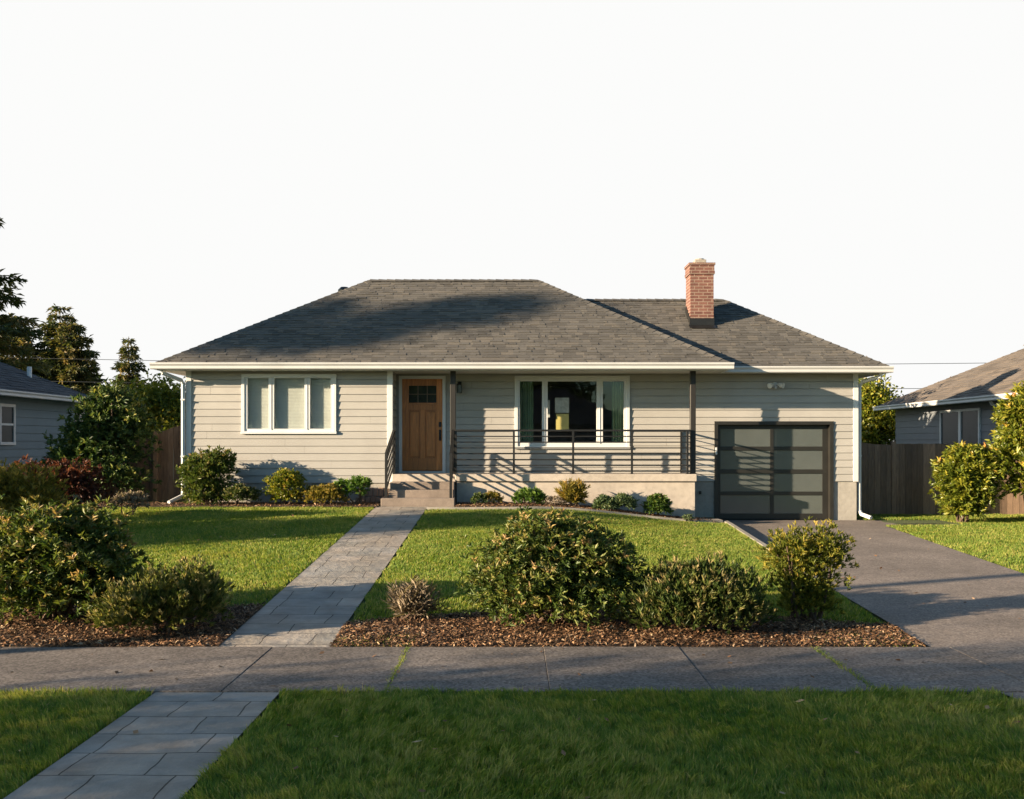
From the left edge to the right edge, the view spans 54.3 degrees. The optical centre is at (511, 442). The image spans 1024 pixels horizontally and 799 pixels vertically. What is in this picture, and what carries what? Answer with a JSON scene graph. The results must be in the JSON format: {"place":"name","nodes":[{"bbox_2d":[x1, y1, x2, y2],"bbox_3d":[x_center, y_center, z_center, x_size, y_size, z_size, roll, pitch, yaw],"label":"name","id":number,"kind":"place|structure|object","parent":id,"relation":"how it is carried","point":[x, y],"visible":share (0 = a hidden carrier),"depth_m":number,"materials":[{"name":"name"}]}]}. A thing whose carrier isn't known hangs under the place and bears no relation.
{"place":"outdoors","nodes":[
{"label":"outdoors","id":0,"kind":"place"},
{"bbox_2d":[0,685,154,798],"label":"lawn grass","id":1,"kind":"structure","parent":0,"point":[30,712],"depth_m":6.74,"materials":[{"name":"green plant"}]},
{"bbox_2d":[3,692,279,798],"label":"path by street","id":2,"kind":"structure","parent":0,"point":[171,745],"depth_m":6.20,"materials":[{"name":"grey stone"}]},
{"bbox_2d":[219,507,425,646],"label":"path","id":3,"kind":"structure","parent":0,"point":[317,601],"depth_m":11.94,"materials":[{"name":"grey stone"}]},
{"bbox_2d":[0,357,966,363],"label":"power line","id":4,"kind":"object","parent":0,"point":[159,360],"visible":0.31,"depth_m":47.41,"materials":[{"name":"black metal"}]},
{"bbox_2d":[52,381,921,388],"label":"power line","id":5,"kind":"object","parent":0,"point":[178,383],"visible":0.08,"depth_m":47.39,"materials":[{"name":"black metal"}]},
{"bbox_2d":[0,647,1023,695],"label":"sidewalk","id":6,"kind":"structure","parent":0,"point":[194,669],"depth_m":8.39,"materials":[{"name":"grey concrete"}]},
{"bbox_2d":[334,631,920,690],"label":"weeds","id":7,"kind":"object","parent":6,"relation":"on","point":[826,655],"visible":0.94,"depth_m":8.91,"materials":[{"name":"green plant"}]},
{"bbox_2d":[0,479,1023,798],"bbox_3d":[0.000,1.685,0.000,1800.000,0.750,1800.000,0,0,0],"label":"ground","id":8,"kind":"structure","parent":0,"point":[474,609],"depth_m":13.03,"materials":[{"name":"green plant"}]},
{"bbox_2d":[0,313,46,376],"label":"fir tree","id":9,"kind":"object","parent":8,"relation":"on","point":[17,339],"visible":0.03,"depth_m":54.67,"materials":[{"name":"green plant"}]},
{"bbox_2d":[0,218,54,376],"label":"fir tree","id":10,"kind":"object","parent":8,"relation":"on","point":[7,325],"visible":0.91,"depth_m":33.29,"materials":[{"name":"green plant"}]},
{"bbox_2d":[0,458,71,515],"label":"yellow shrub","id":11,"kind":"object","parent":8,"relation":"on","point":[15,485],"visible":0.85,"depth_m":16.03,"materials":[{"name":"plant"}]},
{"bbox_2d":[0,362,90,470],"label":"house","id":12,"kind":"structure","parent":8,"relation":"on","point":[33,407],"depth_m":25.59,"materials":[{"name":"blue"}]},
{"bbox_2d":[0,403,15,444],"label":"window","id":13,"kind":"structure","parent":12,"relation":"in","point":[7,411],"depth_m":24.40,"materials":[{"name":"grey glass"}]},
{"bbox_2d":[6,454,112,513],"bbox_3d":[-8.279,0.826,17.610,2.441,1.275,1.530,0,0,0],"label":"maple shrub","id":14,"kind":"object","parent":8,"relation":"on","point":[82,483],"visible":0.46,"depth_m":17.50,"materials":[{"name":"red plant"}]},
{"bbox_2d":[29,304,101,403],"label":"fir tree","id":15,"kind":"object","parent":8,"relation":"on","point":[50,332],"visible":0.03,"depth_m":56.58,"materials":[{"name":"green plant"}]},
{"bbox_2d":[34,319,106,413],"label":"fir tree","id":16,"kind":"object","parent":8,"relation":"on","point":[82,373],"visible":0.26,"depth_m":54.57,"materials":[{"name":"green plant"}]},
{"bbox_2d":[35,380,163,502],"bbox_3d":[-8.972,-0.035,21.591,2.904,2.695,1.993,0,0,0],"label":"shrub","id":17,"kind":"object","parent":8,"relation":"on","point":[111,417],"visible":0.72,"depth_m":21.30,"materials":[{"name":"green plant"}]},
{"bbox_2d":[98,373,117,387],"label":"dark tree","id":18,"kind":"object","parent":8,"relation":"on","point":[109,380],"depth_m":61.75,"materials":[{"name":"green plant"}]},
{"bbox_2d":[79,435,152,500],"bbox_3d":[-8.940,0.620,22.710,1.751,1.760,0.130,0,0,0],"label":"wood fence","id":19,"kind":"object","parent":8,"relation":"on","point":[149,485],"visible":0.1,"depth_m":22.70,"materials":[{"name":"brown wood"}]},
{"bbox_2d":[75,409,174,478],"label":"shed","id":20,"kind":"structure","parent":8,"relation":"on","point":[154,429],"depth_m":36.00,"materials":[{"name":"brown wood"}]},
{"bbox_2d":[105,490,151,514],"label":"shrub","id":21,"kind":"object","parent":8,"relation":"on","point":[131,497],"visible":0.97,"depth_m":18.82,"materials":[{"name":"green plant"}]},
{"bbox_2d":[110,337,148,393],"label":"fir tree","id":22,"kind":"object","parent":8,"relation":"on","point":[126,366],"visible":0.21,"depth_m":61.72,"materials":[{"name":"green plant"}]},
{"bbox_2d":[118,368,185,441],"bbox_3d":[-11.586,-0.429,33.966,5.723,4.264,3.291,0,0,0],"label":"garden tree","id":23,"kind":"object","parent":8,"relation":"on","point":[161,399],"visible":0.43,"depth_m":33.39,"materials":[{"name":"green plant"}]},
{"bbox_2d":[153,424,187,500],"bbox_3d":[-7.550,0.485,22.590,1.100,1.929,0.130,0,0,0],"label":"wood fence","id":24,"kind":"object","parent":8,"relation":"on","point":[163,472],"visible":0.38,"depth_m":22.58,"materials":[{"name":"brown wood"}]},
{"bbox_2d":[32,506,373,606],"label":"lawn grass","id":25,"kind":"structure","parent":8,"relation":"on","point":[190,525],"depth_m":16.01,"materials":[{"name":"green plant"}]},
{"bbox_2d":[56,503,709,518],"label":"mulch bed","id":26,"kind":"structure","parent":8,"relation":"on","point":[310,505],"depth_m":20.21,"materials":[{"name":"brown wood"}]},
{"bbox_2d":[174,444,240,504],"bbox_3d":[-6.306,0.669,20.598,1.223,1.288,1.089,0,0,34],"label":"shrub","id":27,"kind":"object","parent":26,"relation":"on","point":[200,472],"visible":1,"depth_m":20.40,"materials":[{"name":"green plant"}]},
{"bbox_2d":[76,501,380,506],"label":"bark mulch","id":28,"kind":"object","parent":26,"relation":"on","point":[250,503],"visible":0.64,"depth_m":20.47,"materials":[{"name":"brown wood"}]},
{"bbox_2d":[217,482,263,504],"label":"shrub","id":29,"kind":"object","parent":26,"relation":"on","point":[241,491],"visible":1,"depth_m":20.26,"materials":[{"name":"green plant"}]},
{"bbox_2d":[261,467,309,504],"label":"shrub","id":30,"kind":"object","parent":26,"relation":"on","point":[285,479],"visible":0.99,"depth_m":20.32,"materials":[{"name":"green plant"}]},
{"bbox_2d":[295,483,350,504],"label":"shrub","id":31,"kind":"object","parent":26,"relation":"on","point":[328,492],"visible":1,"depth_m":20.24,"materials":[{"name":"plant"}]},
{"bbox_2d":[333,474,373,504],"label":"shrub","id":32,"kind":"object","parent":26,"relation":"on","point":[361,482],"visible":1,"depth_m":20.43,"materials":[{"name":"green plant"}]},
{"bbox_2d":[470,491,487,503],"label":"plant","id":33,"kind":"object","parent":26,"relation":"on","point":[479,495],"visible":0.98,"depth_m":20.30,"materials":[{"name":"green plant"}]},
{"bbox_2d":[483,490,503,503],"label":"plant","id":34,"kind":"object","parent":26,"relation":"on","point":[492,495],"visible":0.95,"depth_m":20.43,"materials":[{"name":"plant"}]},
{"bbox_2d":[510,486,548,504],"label":"plant","id":35,"kind":"object","parent":26,"relation":"on","point":[525,494],"visible":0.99,"depth_m":20.40,"materials":[{"name":"green plant"}]},
{"bbox_2d":[544,495,564,505],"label":"plant","id":36,"kind":"object","parent":26,"relation":"on","point":[552,499],"visible":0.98,"depth_m":20.33,"materials":[{"name":"beige plant"}]},
{"bbox_2d":[553,477,590,506],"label":"plant","id":37,"kind":"object","parent":26,"relation":"on","point":[570,492],"visible":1,"depth_m":20.36,"materials":[{"name":"yellow plant"}]},
{"bbox_2d":[454,501,719,521],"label":"bark mulch","id":38,"kind":"object","parent":26,"relation":"on","point":[488,504],"visible":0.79,"depth_m":20.38,"materials":[{"name":"brown wood"}]},
{"bbox_2d":[591,492,639,510],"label":"plant","id":39,"kind":"object","parent":26,"relation":"on","point":[617,501],"visible":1,"depth_m":20.27,"materials":[{"name":"green plant"}]},
{"bbox_2d":[639,492,673,515],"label":"plant","id":40,"kind":"object","parent":26,"relation":"on","point":[654,502],"visible":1,"depth_m":20.36,"materials":[{"name":"green plant"}]},
{"bbox_2d":[0,606,925,646],"bbox_3d":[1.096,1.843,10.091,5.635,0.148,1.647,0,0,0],"label":"bark mulch","id":41,"kind":"object","parent":8,"relation":"on","point":[706,641],"visible":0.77,"depth_m":9.76,"materials":[{"name":"brown wood"}]},
{"bbox_2d":[0,494,163,624],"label":"rhododendron bush","id":42,"kind":"object","parent":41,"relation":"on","point":[53,559],"visible":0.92,"depth_m":10.05,"materials":[{"name":"green plant"}]},
{"bbox_2d":[0,602,265,646],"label":"bark mulch","id":43,"kind":"object","parent":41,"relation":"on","point":[53,629],"visible":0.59,"depth_m":9.79,"materials":[{"name":"brown wood"}]},
{"bbox_2d":[82,552,236,634],"bbox_3d":[-3.470,1.506,9.864,1.431,0.798,1.116,0,0,0],"label":"heather bush","id":44,"kind":"object","parent":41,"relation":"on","point":[163,597],"visible":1,"depth_m":9.71,"materials":[{"name":"green plant"}]},
{"bbox_2d":[381,572,450,620],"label":"lavender clump","id":45,"kind":"object","parent":41,"relation":"on","point":[413,600],"visible":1,"depth_m":10.28,"materials":[{"name":"grey plant"}]},
{"bbox_2d":[453,505,650,631],"bbox_3d":[0.436,1.264,10.227,2.055,1.233,1.482,0,0,0],"label":"rhododendron bush","id":46,"kind":"object","parent":41,"relation":"on","point":[539,561],"visible":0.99,"depth_m":9.95,"materials":[{"name":"green plant"}]},
{"bbox_2d":[610,549,784,633],"bbox_3d":[1.837,1.488,9.946,1.720,0.834,1.172,0,0,0],"label":"heather bush","id":47,"kind":"object","parent":41,"relation":"on","point":[709,591],"visible":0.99,"depth_m":9.74,"materials":[{"name":"green plant"}]},
{"bbox_2d":[755,516,859,619],"bbox_3d":[3.090,1.326,10.521,0.987,1.130,0.894,0,0,35],"label":"juniper bush","id":48,"kind":"object","parent":41,"relation":"on","point":[799,553],"visible":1,"depth_m":10.44,"materials":[{"name":"green plant"}]},
{"bbox_2d":[11,514,1020,798],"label":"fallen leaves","id":49,"kind":"object","parent":8,"relation":"on","point":[579,674],"visible":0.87,"depth_m":7.22,"materials":[{"name":"brown plant"}]},
{"bbox_2d":[149,258,893,519],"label":"house","id":50,"kind":"structure","parent":8,"relation":"on","point":[699,401],"depth_m":21.98,"materials":[{"name":"paint"}]},
{"bbox_2d":[241,374,336,433],"bbox_3d":[-4.735,-0.825,21.238,2.034,1.270,0.155,0,0,0],"label":"window","id":51,"kind":"structure","parent":50,"relation":"in","point":[271,393],"depth_m":21.31,"materials":[{"name":"white paint"}]},
{"bbox_2d":[402,379,441,470],"bbox_3d":[-1.975,-0.399,21.989,0.890,2.017,0.132,0,0,0],"label":"front door","id":52,"kind":"structure","parent":50,"relation":"in","point":[421,398],"depth_m":22.00,"materials":[{"name":"brown wood"}]},
{"bbox_2d":[548,400,549,416],"bbox_3d":[0.817,-0.757,22.210,0.050,0.382,0.020,0,0,0],"label":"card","id":53,"kind":"object","parent":50,"relation":"in","point":[548,408],"visible":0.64,"depth_m":22.20,"materials":[{"name":"white paper"}]},
{"bbox_2d":[555,398,568,412],"bbox_3d":[1.117,-0.840,22.310,0.311,0.336,0.020,0,0,0],"label":"picture","id":54,"kind":"object","parent":50,"relation":"in","point":[561,405],"visible":1,"depth_m":22.30},
{"bbox_2d":[556,414,568,429],"bbox_3d":[1.124,-0.472,22.280,0.283,0.350,0.020,0,0,0],"label":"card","id":55,"kind":"object","parent":50,"relation":"in","point":[562,421],"visible":1,"depth_m":22.27,"materials":[{"name":"yellow paper"}]},
{"bbox_2d":[515,376,629,452],"bbox_3d":[1.325,-0.459,22.089,2.554,2.038,0.299,0,0,0],"label":"window","id":56,"kind":"structure","parent":50,"relation":"in","point":[523,384],"depth_m":21.98,"materials":[{"name":"white paint"}]},
{"bbox_2d":[718,425,827,519],"bbox_3d":[5.765,0.649,22.135,2.463,2.095,0.054,0,0,0],"label":"garage door","id":57,"kind":"structure","parent":50,"relation":"in","point":[766,472],"depth_m":22.13,"materials":[{"name":"grey glass"}]},
{"bbox_2d":[426,506,685,520],"bbox_3d":[0.908,1.454,19.938,5.215,0.373,0.201,0,0,-5],"label":"bed edging","id":58,"kind":"object","parent":8,"relation":"on","point":[565,508],"visible":0.53,"depth_m":19.88,"materials":[{"name":"concrete"}]},
{"bbox_2d":[351,508,884,624],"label":"lawn grass","id":59,"kind":"structure","parent":8,"relation":"on","point":[649,531],"depth_m":15.32,"materials":[{"name":"green plant"}]},
{"bbox_2d":[681,513,693,521],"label":"plant","id":60,"kind":"object","parent":8,"relation":"on","point":[688,516],"visible":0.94,"depth_m":20.13,"materials":[{"name":"green plant"}]},
{"bbox_2d":[679,518,722,522],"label":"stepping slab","id":61,"kind":"structure","parent":8,"relation":"on","point":[715,520],"depth_m":20.29,"materials":[{"name":"concrete"}]},
{"bbox_2d":[723,521,816,576],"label":"driveway kerb","id":62,"kind":"structure","parent":8,"relation":"on","point":[746,533],"depth_m":18.10,"materials":[{"name":"concrete"}]},
{"bbox_2d":[856,442,890,514],"bbox_3d":[8.330,0.813,23.616,1.340,1.875,0.078,0,0,0],"label":"wood fence","id":63,"kind":"object","parent":8,"relation":"on","point":[875,478],"visible":0.48,"depth_m":23.58,"materials":[{"name":"brown wood"}]},
{"bbox_2d":[858,374,903,444],"bbox_3d":[13.055,-0.489,35.078,4.198,4.523,2.872,0,0,0],"label":"garden tree","id":64,"kind":"object","parent":8,"relation":"on","point":[877,427],"visible":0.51,"depth_m":34.51,"materials":[{"name":"green plant"}]},
{"bbox_2d":[891,441,1023,514],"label":"wood fence","id":65,"kind":"object","parent":8,"relation":"on","point":[911,474],"visible":0.33,"depth_m":23.58,"materials":[{"name":"brown wood"}]},
{"bbox_2d":[927,441,1005,522],"bbox_3d":[9.651,0.819,21.195,1.632,1.780,1.290,0,0,0],"label":"laurel bush","id":66,"kind":"object","parent":8,"relation":"on","point":[965,484],"visible":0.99,"depth_m":20.92,"materials":[{"name":"green plant"}]},
{"bbox_2d":[984,380,1023,499],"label":"laurel bush","id":67,"kind":"object","parent":8,"relation":"on","point":[1008,449],"visible":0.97,"depth_m":20.85,"materials":[{"name":"green plant"}]},
{"bbox_2d":[1000,692,1023,699],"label":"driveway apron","id":68,"kind":"object","parent":8,"relation":"on","point":[1016,695],"visible":1,"depth_m":7.55,"materials":[{"name":"grey concrete"}]},
{"bbox_2d":[0,0,1023,439],"label":"sky","id":69,"kind":"structure","parent":0,"point":[177,176],"materials":[{"name":"white"}]},
{"bbox_2d":[175,683,1023,798],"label":"lawn grass","id":70,"kind":"structure","parent":0,"point":[895,761],"depth_m":6.20,"materials":[{"name":"green plant"}]},
{"bbox_2d":[723,520,1023,646],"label":"driveway","id":71,"kind":"structure","parent":0,"point":[938,578],"depth_m":12.81,"materials":[{"name":"grey concrete"}]},
{"bbox_2d":[856,513,1023,572],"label":"lawn grass","id":72,"kind":"structure","parent":0,"point":[1005,530],"depth_m":18.92,"materials":[{"name":"green plant"}]},
{"bbox_2d":[872,349,1023,443],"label":"house","id":73,"kind":"structure","parent":0,"point":[958,408],"depth_m":28.96,"materials":[{"name":"grey"}]},
{"bbox_2d":[940,409,958,443],"bbox_3d":[12.650,-0.125,28.850,0.060,1.650,1.300,0,0,0],"label":"window","id":74,"kind":"structure","parent":73,"relation":"in","point":[949,419],"depth_m":28.90,"materials":[{"name":"grey glass"}]},
{"bbox_2d":[959,408,980,443],"bbox_3d":[12.650,-0.125,27.600,0.060,1.650,1.200,0,0,0],"label":"window","id":75,"kind":"structure","parent":73,"relation":"in","point":[969,419],"depth_m":27.57,"materials":[{"name":"grey glass"}]}
]}

